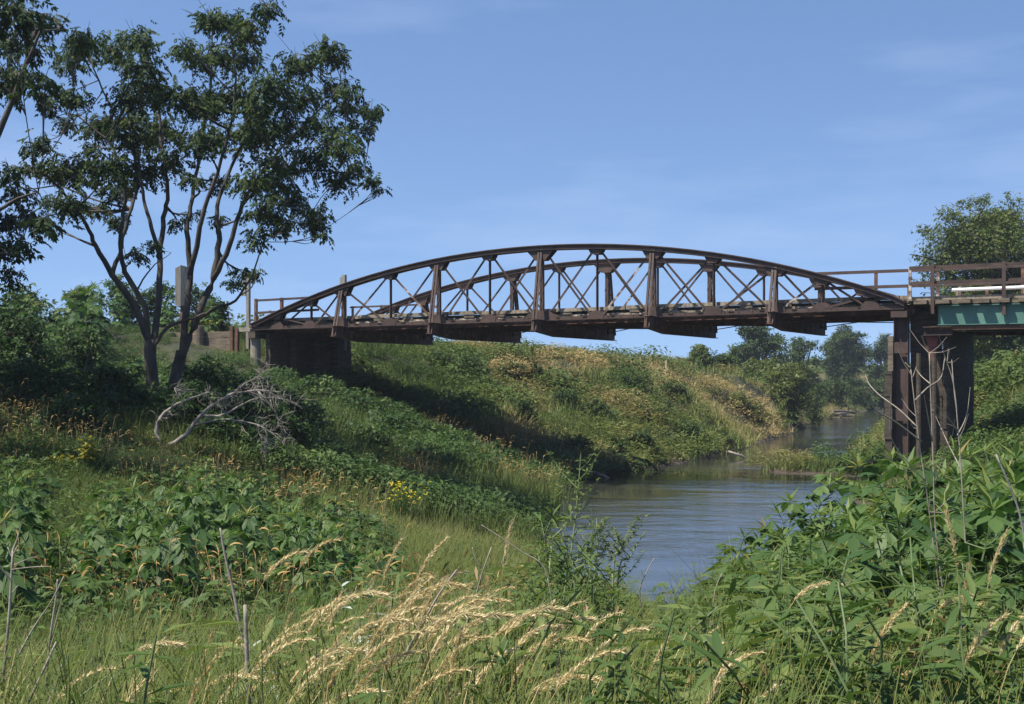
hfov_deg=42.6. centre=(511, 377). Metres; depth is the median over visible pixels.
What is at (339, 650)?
grass stalk
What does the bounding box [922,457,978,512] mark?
ragweed plant
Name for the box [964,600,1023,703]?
leafy weed
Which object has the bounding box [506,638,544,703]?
grass stalk
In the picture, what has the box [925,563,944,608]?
leafy weed
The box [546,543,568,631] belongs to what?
leafy weed
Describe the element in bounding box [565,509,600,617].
leafy weed
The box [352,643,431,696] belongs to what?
grass stalk
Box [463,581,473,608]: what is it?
grass stalk
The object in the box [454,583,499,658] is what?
leafy weed
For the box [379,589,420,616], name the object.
grass stalk
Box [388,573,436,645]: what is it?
grass stalk
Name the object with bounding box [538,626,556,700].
grass stalk
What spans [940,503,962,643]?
grass stalk
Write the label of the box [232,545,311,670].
grass stalk
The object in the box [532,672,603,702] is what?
grass stalk
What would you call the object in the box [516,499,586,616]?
clover weed
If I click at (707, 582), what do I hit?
ragweed plant
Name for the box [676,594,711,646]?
leafy weed
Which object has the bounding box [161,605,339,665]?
grass stalk
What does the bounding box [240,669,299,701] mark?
grass stalk
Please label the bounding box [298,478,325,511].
ragweed plant
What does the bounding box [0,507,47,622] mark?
ragweed plant
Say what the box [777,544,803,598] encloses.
leafy weed
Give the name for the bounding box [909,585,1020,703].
leafy weed
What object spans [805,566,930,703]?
leafy weed
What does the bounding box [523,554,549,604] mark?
leafy weed
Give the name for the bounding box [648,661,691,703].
leafy weed
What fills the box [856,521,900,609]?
leafy weed
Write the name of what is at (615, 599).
leafy weed
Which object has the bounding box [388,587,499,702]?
grass stalk
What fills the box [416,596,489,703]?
grass stalk
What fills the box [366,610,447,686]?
grass stalk
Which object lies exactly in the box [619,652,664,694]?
leafy weed
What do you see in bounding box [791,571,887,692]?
leafy weed
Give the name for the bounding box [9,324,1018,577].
ground
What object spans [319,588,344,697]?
grass stalk
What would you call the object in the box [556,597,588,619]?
grass stalk
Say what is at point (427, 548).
meadow grass
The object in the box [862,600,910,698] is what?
grass stalk
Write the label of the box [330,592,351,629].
leafy weed
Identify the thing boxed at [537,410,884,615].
river water
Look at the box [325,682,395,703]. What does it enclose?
grass stalk
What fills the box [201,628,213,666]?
grass stalk
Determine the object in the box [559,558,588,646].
leafy weed
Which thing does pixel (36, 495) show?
ragweed plant
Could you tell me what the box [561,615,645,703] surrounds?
leafy weed
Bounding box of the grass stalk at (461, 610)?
[430,604,484,645]
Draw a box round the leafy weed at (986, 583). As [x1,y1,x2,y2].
[965,556,1014,621]
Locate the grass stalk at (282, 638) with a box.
[240,626,310,700]
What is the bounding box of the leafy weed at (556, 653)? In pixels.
[510,588,591,703]
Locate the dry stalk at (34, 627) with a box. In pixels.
[0,576,63,689]
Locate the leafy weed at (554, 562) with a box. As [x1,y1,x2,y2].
[544,532,577,600]
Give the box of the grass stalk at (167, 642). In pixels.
[103,636,196,699]
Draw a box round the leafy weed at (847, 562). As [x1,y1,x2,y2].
[829,543,880,613]
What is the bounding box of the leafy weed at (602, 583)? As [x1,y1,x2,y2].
[572,566,622,612]
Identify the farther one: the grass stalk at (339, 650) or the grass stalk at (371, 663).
the grass stalk at (371, 663)
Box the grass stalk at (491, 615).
[430,606,523,703]
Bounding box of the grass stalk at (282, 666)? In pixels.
[255,656,306,693]
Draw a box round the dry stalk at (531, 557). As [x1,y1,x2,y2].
[481,524,563,663]
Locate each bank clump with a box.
[424,348,458,369]
[456,355,491,376]
[492,359,527,381]
[512,396,538,423]
[526,362,550,381]
[549,387,580,410]
[562,433,595,455]
[580,397,617,421]
[605,435,630,453]
[613,373,646,389]
[620,428,661,459]
[655,379,687,400]
[674,418,703,442]
[708,423,742,450]
[726,391,753,409]
[747,402,774,425]
[772,407,790,429]
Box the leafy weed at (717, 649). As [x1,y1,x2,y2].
[674,626,762,703]
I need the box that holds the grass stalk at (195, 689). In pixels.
[186,676,200,703]
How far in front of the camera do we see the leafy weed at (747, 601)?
5.46 m
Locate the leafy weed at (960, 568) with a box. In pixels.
[920,546,982,634]
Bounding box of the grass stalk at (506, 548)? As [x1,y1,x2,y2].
[499,515,515,626]
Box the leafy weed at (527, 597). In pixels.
[517,575,536,606]
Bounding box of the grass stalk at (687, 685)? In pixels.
[680,638,725,702]
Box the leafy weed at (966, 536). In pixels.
[936,522,980,556]
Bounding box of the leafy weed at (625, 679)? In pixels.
[587,642,643,703]
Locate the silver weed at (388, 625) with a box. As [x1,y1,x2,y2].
[356,597,393,680]
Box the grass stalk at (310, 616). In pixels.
[289,605,333,651]
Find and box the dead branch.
[150,358,309,464]
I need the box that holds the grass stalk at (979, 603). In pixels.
[955,593,990,645]
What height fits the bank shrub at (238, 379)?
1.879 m
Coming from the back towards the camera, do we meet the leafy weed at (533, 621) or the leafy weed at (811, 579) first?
the leafy weed at (811, 579)
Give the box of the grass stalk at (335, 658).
[298,653,351,696]
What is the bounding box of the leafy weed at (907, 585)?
[871,542,984,698]
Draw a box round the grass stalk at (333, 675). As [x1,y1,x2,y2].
[321,643,366,700]
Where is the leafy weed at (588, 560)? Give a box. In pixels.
[572,544,620,658]
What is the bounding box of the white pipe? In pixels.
[952,285,1023,295]
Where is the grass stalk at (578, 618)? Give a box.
[523,610,602,700]
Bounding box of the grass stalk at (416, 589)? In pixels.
[383,579,423,681]
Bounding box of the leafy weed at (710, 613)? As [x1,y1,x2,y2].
[653,604,729,686]
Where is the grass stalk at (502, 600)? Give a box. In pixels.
[436,594,513,685]
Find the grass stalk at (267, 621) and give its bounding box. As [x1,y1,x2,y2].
[257,615,270,672]
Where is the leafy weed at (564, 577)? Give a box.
[540,552,575,631]
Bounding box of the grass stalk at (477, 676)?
[445,667,482,703]
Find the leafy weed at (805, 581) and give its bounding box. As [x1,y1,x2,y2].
[770,532,813,586]
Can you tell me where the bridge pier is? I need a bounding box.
[884,310,973,487]
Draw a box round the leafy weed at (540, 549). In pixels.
[522,545,558,622]
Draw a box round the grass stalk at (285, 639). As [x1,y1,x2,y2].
[265,631,293,684]
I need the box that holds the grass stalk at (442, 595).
[426,583,469,626]
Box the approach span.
[907,261,1023,335]
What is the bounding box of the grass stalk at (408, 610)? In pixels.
[341,602,432,703]
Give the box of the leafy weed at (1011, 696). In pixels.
[989,584,1023,703]
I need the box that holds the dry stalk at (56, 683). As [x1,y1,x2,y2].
[47,663,62,703]
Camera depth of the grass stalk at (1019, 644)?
3.74 m
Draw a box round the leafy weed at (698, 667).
[682,640,750,703]
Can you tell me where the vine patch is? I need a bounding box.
[361,519,538,595]
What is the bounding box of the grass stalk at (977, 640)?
[954,610,1009,703]
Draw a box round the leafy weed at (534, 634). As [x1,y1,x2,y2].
[519,618,569,696]
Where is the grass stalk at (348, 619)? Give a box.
[325,612,369,632]
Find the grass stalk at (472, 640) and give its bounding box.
[423,629,496,702]
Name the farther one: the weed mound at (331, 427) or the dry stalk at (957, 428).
the weed mound at (331, 427)
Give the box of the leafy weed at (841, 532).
[829,520,850,559]
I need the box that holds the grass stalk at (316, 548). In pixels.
[277,534,343,664]
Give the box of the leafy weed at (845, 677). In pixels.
[800,580,884,703]
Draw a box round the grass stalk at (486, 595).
[470,589,489,674]
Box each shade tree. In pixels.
[0,0,71,294]
[0,0,392,395]
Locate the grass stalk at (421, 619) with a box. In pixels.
[409,594,433,685]
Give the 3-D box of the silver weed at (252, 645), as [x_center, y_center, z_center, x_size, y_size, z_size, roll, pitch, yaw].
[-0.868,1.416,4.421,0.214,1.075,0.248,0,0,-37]
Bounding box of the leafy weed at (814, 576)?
[801,568,834,634]
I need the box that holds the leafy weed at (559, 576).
[551,568,588,647]
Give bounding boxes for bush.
[609,453,657,471]
[687,344,717,367]
[708,350,743,372]
[727,344,738,358]
[738,357,774,378]
[750,357,822,419]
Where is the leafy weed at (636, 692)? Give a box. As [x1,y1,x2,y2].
[629,679,657,702]
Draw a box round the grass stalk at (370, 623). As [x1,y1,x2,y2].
[323,611,412,699]
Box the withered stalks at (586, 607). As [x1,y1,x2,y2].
[350,543,1023,703]
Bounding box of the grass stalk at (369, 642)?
[345,633,394,668]
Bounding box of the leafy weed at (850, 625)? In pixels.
[794,579,878,703]
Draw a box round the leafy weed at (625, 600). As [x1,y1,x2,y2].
[600,596,641,610]
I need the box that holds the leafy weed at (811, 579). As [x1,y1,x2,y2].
[810,576,854,639]
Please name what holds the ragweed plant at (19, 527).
on the ground at (205, 350)
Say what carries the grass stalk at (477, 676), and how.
on the ground at (205, 350)
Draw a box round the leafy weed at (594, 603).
[580,578,609,636]
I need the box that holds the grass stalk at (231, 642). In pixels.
[203,640,250,670]
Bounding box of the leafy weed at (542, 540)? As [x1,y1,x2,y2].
[514,522,560,619]
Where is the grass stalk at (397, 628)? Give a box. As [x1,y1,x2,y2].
[383,621,401,697]
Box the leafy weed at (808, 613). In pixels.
[796,599,880,703]
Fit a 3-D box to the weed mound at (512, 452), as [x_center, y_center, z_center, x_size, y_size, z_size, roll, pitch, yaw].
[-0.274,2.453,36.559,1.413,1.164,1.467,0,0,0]
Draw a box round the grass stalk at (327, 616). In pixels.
[309,608,333,658]
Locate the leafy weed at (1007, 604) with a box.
[992,596,1013,637]
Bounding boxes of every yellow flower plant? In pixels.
[47,454,75,469]
[74,435,100,473]
[377,481,430,522]
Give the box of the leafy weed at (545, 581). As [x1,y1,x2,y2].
[516,567,558,647]
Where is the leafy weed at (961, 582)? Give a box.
[946,560,999,620]
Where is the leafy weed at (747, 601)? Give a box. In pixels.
[721,589,757,657]
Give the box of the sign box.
[175,265,186,330]
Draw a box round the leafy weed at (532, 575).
[510,537,546,638]
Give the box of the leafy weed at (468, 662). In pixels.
[439,639,495,702]
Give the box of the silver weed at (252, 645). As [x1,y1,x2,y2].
[248,637,267,692]
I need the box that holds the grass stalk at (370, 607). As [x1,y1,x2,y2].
[364,593,388,615]
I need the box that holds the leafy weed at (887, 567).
[876,527,914,605]
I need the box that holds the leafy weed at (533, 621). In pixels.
[508,605,578,698]
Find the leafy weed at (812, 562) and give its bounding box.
[792,530,828,581]
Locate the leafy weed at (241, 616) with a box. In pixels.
[222,610,242,650]
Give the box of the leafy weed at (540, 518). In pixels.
[527,512,556,608]
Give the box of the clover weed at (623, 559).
[601,518,648,603]
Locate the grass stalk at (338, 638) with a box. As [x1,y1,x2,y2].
[315,624,350,695]
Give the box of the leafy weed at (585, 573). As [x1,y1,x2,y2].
[579,537,627,637]
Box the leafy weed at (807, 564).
[780,557,825,634]
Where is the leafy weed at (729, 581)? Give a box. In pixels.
[725,580,758,619]
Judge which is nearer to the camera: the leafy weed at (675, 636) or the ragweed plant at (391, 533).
the leafy weed at (675, 636)
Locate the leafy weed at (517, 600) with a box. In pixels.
[491,588,546,669]
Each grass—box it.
[0,318,626,547]
[0,384,707,669]
[0,520,1023,703]
[767,366,1023,503]
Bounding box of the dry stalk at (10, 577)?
[0,519,49,698]
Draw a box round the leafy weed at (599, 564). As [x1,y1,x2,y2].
[573,539,611,641]
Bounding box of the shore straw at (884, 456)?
[771,415,1021,503]
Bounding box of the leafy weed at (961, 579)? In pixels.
[943,563,983,644]
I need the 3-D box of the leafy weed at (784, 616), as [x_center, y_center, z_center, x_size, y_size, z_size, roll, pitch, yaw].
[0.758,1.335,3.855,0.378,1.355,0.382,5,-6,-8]
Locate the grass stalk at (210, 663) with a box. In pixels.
[198,637,240,687]
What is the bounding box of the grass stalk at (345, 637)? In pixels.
[328,621,363,655]
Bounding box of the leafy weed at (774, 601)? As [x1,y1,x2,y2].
[733,589,820,678]
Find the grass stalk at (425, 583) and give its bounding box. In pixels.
[386,575,432,687]
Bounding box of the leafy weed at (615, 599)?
[603,585,629,626]
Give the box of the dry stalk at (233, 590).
[219,528,243,652]
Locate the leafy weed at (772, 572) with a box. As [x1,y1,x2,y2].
[745,550,809,649]
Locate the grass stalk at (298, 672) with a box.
[286,642,343,689]
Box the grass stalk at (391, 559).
[354,538,401,685]
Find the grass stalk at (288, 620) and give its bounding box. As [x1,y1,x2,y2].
[284,610,293,628]
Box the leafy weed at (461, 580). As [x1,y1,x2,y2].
[444,573,469,603]
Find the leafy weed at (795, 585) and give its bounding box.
[777,572,806,589]
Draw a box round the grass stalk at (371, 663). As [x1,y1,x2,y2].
[346,656,410,682]
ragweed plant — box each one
[0,454,20,471]
[0,454,31,488]
[0,466,53,610]
[0,467,47,598]
[0,467,51,563]
[0,470,8,511]
[0,475,31,500]
[0,477,24,601]
[0,481,32,577]
[0,490,40,575]
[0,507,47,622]
[1,505,43,547]
[10,460,46,480]
[12,471,67,538]
[15,294,42,346]
[16,301,50,347]
[25,467,64,506]
[25,468,62,496]
[34,528,109,614]
[36,325,55,359]
[39,305,49,321]
[42,321,64,347]
[44,305,76,344]
[47,522,98,590]
[49,294,77,333]
[49,525,79,548]
[60,288,110,357]
[61,288,94,344]
[62,510,103,538]
[63,513,122,607]
[63,515,128,619]
[68,286,112,358]
[78,281,109,335]
[82,500,124,588]
[83,495,132,570]
[84,288,104,322]
[85,285,105,322]
[85,479,126,513]
[87,494,131,553]
[101,478,130,514]
[103,486,132,539]
[103,507,171,602]
[106,476,173,616]
[108,289,129,327]
[109,300,126,326]
[116,346,144,387]
[121,494,166,577]
[123,479,145,507]
[124,502,162,546]
[125,496,152,520]
[127,466,152,481]
[129,505,207,629]
[137,482,196,599]
[141,462,173,493]
[144,497,181,547]
[149,492,175,530]
[150,464,185,513]
[159,362,182,387]
[159,466,205,569]
[159,476,222,592]
[160,291,179,328]
[160,301,178,330]
[160,486,233,613]
[163,512,203,588]
[170,463,194,498]
[172,470,205,514]
[175,457,201,480]
[189,453,224,501]
[190,352,221,386]
[191,479,230,541]
[192,463,227,534]
[192,493,221,540]
[193,498,230,584]
[195,460,220,509]
[196,490,268,601]
[199,300,223,331]
[202,475,234,529]
[203,299,216,330]
[209,465,248,547]
[211,505,277,619]
[213,467,266,589]
[215,514,265,577]
[226,507,269,561]
[228,488,269,538]
[233,474,268,528]
[238,462,260,478]
[242,480,269,525]
[246,511,275,548]
[254,473,277,509]
[258,498,291,533]
[260,504,317,586]
[262,502,345,619]
[263,517,319,619]
[264,486,290,520]
[265,472,299,502]
[265,523,321,606]
[267,501,305,564]
[267,530,318,604]
[270,502,311,547]
[285,496,313,526]
[288,475,316,513]
[288,509,332,593]
[291,532,350,613]
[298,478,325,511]
[298,494,349,593]
[302,513,323,534]
[304,493,337,519]
[304,515,333,549]
[306,492,337,560]
[307,496,334,517]
[311,521,371,615]
[312,512,342,543]
[314,491,339,521]
[315,524,358,584]
[322,500,354,537]
[325,553,397,616]
[326,489,353,516]
[326,523,356,552]
[330,520,351,543]
[332,514,368,570]
[336,546,370,593]
[340,499,368,528]
[347,539,386,585]
[348,508,384,547]
[348,526,395,594]
[352,549,411,613]
[354,545,409,610]
[359,512,389,535]
[363,541,395,572]
[369,513,398,550]
[369,536,408,577]
[371,548,396,575]
[639,582,672,615]
[646,595,667,616]
[666,608,692,638]
[687,601,741,647]
[693,573,723,598]
[705,551,754,600]
[707,555,796,630]
[708,565,751,625]
[712,555,752,600]
[713,528,755,577]
[713,545,743,574]
[724,553,765,589]
[732,560,780,605]
[736,515,776,580]
[738,538,757,568]
[743,531,767,562]
[747,519,827,584]
[748,500,809,559]
[751,528,802,572]
[755,504,853,581]
[757,487,815,569]
[759,548,860,650]
[774,531,825,598]
[775,532,834,580]
[786,505,855,553]
[787,474,862,544]
[789,510,910,620]
[790,491,839,547]
[790,501,851,567]
[801,540,857,602]
[808,470,868,538]
[812,450,916,537]
[820,505,907,620]
[824,496,883,557]
[828,522,842,565]
[831,501,887,570]
[833,480,883,533]
[834,511,926,589]
[837,488,969,618]
[840,489,972,657]
[842,499,873,548]
[852,475,936,549]
[856,448,942,556]
[858,442,920,539]
[861,446,956,588]
[863,465,944,535]
[869,460,918,493]
[872,486,933,571]
[882,496,999,641]
[887,481,986,585]
[888,470,962,529]
[902,481,999,570]
[903,467,1012,570]
[903,482,955,556]
[918,457,979,547]
[920,435,986,512]
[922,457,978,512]
[929,443,984,513]
[931,481,990,555]
[931,482,1023,639]
[934,465,1023,636]
[935,466,991,513]
[948,456,1023,547]
[952,439,1020,494]
[957,480,1023,621]
[959,442,1022,507]
[962,437,1023,544]
[971,460,1023,607]
[974,452,1023,499]
[985,476,1023,583]
[987,448,1019,470]
[992,476,1016,537]
[992,497,1023,544]
[993,452,1023,501]
[1002,492,1023,582]
[1005,448,1023,516]
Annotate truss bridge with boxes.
[249,244,941,344]
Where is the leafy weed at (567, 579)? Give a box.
[513,533,577,655]
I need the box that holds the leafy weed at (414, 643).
[396,622,445,660]
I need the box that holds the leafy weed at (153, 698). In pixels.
[137,685,183,703]
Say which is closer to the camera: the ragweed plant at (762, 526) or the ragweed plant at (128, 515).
the ragweed plant at (762, 526)
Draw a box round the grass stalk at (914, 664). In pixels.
[901,651,928,689]
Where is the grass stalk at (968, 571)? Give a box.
[920,561,974,670]
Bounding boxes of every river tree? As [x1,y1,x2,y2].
[727,326,788,369]
[760,333,790,365]
[781,336,826,399]
[816,323,875,382]
[861,363,885,394]
[863,332,891,378]
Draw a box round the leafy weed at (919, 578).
[894,537,964,696]
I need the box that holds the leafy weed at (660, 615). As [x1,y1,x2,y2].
[651,612,700,678]
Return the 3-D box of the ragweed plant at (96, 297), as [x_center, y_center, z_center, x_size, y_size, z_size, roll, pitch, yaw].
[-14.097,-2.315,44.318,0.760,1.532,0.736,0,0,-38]
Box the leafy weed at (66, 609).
[62,607,91,644]
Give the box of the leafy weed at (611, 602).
[593,580,624,639]
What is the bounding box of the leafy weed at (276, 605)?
[266,586,290,640]
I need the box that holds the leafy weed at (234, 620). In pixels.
[211,605,243,662]
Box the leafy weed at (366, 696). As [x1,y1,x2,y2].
[343,674,390,703]
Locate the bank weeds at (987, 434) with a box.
[802,355,1023,483]
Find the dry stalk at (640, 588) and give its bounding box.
[639,558,653,637]
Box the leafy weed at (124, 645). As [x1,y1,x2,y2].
[109,632,157,701]
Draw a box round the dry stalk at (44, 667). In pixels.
[28,642,56,702]
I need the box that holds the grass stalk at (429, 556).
[393,535,450,686]
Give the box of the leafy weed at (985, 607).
[907,570,1001,661]
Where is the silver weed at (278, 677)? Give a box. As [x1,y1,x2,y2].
[264,663,280,700]
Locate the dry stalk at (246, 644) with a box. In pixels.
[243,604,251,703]
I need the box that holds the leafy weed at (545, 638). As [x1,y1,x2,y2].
[520,614,572,675]
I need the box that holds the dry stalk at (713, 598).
[694,573,721,632]
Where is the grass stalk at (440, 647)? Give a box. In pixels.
[406,630,480,698]
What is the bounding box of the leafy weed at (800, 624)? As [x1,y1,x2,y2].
[749,597,848,703]
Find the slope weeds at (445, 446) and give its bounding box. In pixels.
[0,319,632,539]
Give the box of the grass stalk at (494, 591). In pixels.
[474,584,517,611]
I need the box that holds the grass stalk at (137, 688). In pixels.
[126,669,156,702]
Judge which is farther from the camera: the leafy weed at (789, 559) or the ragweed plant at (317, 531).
the ragweed plant at (317, 531)
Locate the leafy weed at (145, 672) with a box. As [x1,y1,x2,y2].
[109,635,202,703]
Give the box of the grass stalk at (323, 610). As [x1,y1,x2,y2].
[224,589,359,697]
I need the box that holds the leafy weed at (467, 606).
[452,600,498,697]
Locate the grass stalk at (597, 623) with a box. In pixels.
[575,609,623,664]
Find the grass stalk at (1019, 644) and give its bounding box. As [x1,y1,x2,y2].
[998,635,1023,703]
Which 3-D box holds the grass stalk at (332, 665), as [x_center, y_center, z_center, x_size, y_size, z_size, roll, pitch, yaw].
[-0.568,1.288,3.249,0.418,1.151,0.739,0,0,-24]
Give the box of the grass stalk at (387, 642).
[343,623,428,702]
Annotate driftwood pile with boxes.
[830,410,855,416]
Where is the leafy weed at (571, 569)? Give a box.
[568,550,598,610]
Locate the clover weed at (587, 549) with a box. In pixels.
[559,516,615,626]
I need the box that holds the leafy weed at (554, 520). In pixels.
[541,504,582,636]
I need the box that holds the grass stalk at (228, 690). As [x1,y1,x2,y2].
[217,684,234,703]
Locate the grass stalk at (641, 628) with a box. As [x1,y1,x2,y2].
[573,619,655,696]
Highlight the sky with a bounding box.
[0,0,1023,364]
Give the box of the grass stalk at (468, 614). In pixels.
[391,607,492,703]
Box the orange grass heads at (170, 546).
[0,378,577,627]
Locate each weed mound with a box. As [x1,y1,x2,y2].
[261,364,300,383]
[267,381,295,393]
[276,430,297,443]
[289,375,329,397]
[299,374,351,400]
[304,444,326,454]
[305,421,344,437]
[308,371,340,384]
[323,365,356,392]
[324,414,360,433]
[327,442,365,463]
[334,420,364,432]
[336,387,371,399]
[337,392,384,415]
[338,419,392,457]
[352,453,399,469]
[356,390,384,401]
[359,427,397,452]
[364,396,396,414]
[366,409,419,435]
[379,397,423,417]
[381,441,413,461]
[387,408,427,430]
[388,441,433,463]
[410,401,436,421]
[410,419,444,433]
[419,449,465,471]
[432,451,467,471]
[433,422,465,437]
[437,425,481,447]
[461,450,501,472]
[477,439,502,452]
[497,447,525,461]
[515,460,543,476]
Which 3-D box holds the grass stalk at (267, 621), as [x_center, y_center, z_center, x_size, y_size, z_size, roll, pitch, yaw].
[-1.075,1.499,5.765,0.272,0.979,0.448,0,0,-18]
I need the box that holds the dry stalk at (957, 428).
[931,336,969,604]
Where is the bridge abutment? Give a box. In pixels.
[230,326,351,386]
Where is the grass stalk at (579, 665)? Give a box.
[549,639,633,703]
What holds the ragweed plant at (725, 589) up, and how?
on the ground at (205, 350)
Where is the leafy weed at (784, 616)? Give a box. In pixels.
[741,596,834,703]
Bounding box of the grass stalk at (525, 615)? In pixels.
[478,599,574,703]
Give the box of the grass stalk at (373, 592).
[304,587,398,700]
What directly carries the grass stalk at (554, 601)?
on the ground at (205, 350)
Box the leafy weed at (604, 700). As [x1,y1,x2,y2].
[580,668,649,703]
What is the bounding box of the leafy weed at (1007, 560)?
[993,555,1023,613]
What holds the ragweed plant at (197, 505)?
on the ground at (205, 350)
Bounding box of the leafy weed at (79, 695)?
[44,676,106,703]
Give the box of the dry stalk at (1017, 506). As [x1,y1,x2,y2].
[995,454,1023,541]
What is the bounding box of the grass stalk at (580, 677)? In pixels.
[523,669,600,702]
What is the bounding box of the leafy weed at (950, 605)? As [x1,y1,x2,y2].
[935,587,969,672]
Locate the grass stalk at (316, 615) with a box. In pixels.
[299,602,331,651]
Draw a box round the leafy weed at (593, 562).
[574,526,605,622]
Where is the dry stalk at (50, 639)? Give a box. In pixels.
[45,579,62,691]
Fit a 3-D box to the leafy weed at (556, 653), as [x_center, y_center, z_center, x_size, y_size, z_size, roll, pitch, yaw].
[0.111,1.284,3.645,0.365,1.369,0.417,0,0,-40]
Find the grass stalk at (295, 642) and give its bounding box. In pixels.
[238,627,323,703]
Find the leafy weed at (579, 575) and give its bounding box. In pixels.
[544,545,600,622]
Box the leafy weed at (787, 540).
[751,534,820,627]
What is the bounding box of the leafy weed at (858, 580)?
[791,578,863,658]
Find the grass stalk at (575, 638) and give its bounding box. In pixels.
[510,631,593,702]
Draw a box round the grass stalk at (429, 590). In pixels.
[378,574,471,703]
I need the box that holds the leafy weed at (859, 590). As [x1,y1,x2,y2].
[812,580,890,672]
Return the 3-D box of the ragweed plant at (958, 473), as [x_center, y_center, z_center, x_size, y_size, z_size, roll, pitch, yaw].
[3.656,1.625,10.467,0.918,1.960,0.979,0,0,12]
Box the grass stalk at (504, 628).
[471,607,552,703]
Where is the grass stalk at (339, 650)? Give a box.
[287,643,370,703]
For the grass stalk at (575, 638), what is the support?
on the ground at (205, 350)
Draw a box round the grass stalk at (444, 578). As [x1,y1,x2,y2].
[418,568,472,612]
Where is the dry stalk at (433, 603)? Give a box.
[386,569,456,699]
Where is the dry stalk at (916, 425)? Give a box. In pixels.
[864,351,954,634]
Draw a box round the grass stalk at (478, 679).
[469,643,515,702]
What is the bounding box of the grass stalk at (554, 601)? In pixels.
[513,598,556,689]
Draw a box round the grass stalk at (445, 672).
[401,657,483,703]
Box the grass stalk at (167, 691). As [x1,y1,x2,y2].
[136,687,189,698]
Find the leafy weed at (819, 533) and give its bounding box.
[801,516,845,560]
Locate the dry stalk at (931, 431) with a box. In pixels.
[910,330,957,610]
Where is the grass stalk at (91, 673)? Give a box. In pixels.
[56,663,125,698]
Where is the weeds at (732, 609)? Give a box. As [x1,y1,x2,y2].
[0,528,1023,703]
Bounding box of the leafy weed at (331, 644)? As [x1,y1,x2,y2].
[313,639,354,702]
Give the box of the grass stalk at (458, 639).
[442,622,469,697]
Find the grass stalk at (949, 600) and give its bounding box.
[918,588,986,646]
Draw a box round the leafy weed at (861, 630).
[790,618,879,699]
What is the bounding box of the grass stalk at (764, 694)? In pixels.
[754,680,783,703]
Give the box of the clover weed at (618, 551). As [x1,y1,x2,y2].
[583,513,649,606]
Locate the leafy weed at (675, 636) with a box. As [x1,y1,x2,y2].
[620,612,703,703]
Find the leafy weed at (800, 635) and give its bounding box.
[757,592,807,656]
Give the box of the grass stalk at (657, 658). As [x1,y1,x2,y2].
[642,636,671,700]
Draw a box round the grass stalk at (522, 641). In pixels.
[495,621,557,703]
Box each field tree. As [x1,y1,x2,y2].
[907,191,1023,363]
[973,337,1023,368]
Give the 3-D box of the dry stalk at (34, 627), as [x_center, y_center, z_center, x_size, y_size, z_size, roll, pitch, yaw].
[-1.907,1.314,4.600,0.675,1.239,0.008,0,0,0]
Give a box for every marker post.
[242,274,250,348]
[340,275,346,350]
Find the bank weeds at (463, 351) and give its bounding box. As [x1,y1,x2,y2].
[176,310,1023,473]
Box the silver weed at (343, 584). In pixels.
[333,573,370,675]
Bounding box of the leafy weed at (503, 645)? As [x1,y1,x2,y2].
[459,635,514,703]
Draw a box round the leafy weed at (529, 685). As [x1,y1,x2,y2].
[526,625,566,700]
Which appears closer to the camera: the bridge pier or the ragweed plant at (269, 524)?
the ragweed plant at (269, 524)
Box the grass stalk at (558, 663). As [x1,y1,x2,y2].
[548,646,566,702]
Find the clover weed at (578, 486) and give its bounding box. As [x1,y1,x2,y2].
[543,445,600,619]
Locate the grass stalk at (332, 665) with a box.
[284,657,344,703]
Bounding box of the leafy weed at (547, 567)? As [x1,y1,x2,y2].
[527,554,575,602]
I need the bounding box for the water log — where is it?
[583,471,608,477]
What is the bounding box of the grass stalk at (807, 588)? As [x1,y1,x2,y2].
[766,576,849,684]
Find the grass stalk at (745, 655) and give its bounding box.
[713,646,771,680]
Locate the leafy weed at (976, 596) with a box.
[930,570,1010,700]
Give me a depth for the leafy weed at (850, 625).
3.83 m
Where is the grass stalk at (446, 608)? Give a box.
[377,589,484,679]
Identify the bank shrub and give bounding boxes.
[0,280,57,343]
[0,305,65,373]
[0,343,89,411]
[27,389,124,439]
[39,321,130,387]
[56,362,160,416]
[61,283,97,316]
[99,272,146,324]
[132,394,169,412]
[134,280,178,325]
[141,398,198,431]
[152,379,230,422]
[172,281,220,325]
[179,408,249,446]
[181,353,244,392]
[191,384,263,423]
[206,298,233,330]
[220,368,292,417]
[226,415,287,454]
[247,395,297,439]
[264,389,332,454]
[802,382,828,423]
[820,377,854,408]
[844,371,880,409]
[867,377,884,409]
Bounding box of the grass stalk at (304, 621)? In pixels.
[256,617,323,683]
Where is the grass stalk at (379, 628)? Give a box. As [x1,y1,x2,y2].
[356,593,410,701]
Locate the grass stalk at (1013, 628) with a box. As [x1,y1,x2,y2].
[995,608,1023,675]
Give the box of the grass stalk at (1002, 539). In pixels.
[978,528,1009,663]
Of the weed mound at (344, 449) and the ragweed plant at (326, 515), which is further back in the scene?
the weed mound at (344, 449)
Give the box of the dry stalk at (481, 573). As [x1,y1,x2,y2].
[446,547,491,667]
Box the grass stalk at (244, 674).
[195,668,265,703]
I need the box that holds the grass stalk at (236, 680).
[225,659,250,702]
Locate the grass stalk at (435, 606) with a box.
[391,598,451,655]
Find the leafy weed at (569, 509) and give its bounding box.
[538,505,578,604]
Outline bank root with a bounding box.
[728,450,744,457]
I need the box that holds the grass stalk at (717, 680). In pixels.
[703,648,739,703]
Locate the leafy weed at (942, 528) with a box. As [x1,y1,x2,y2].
[923,524,955,629]

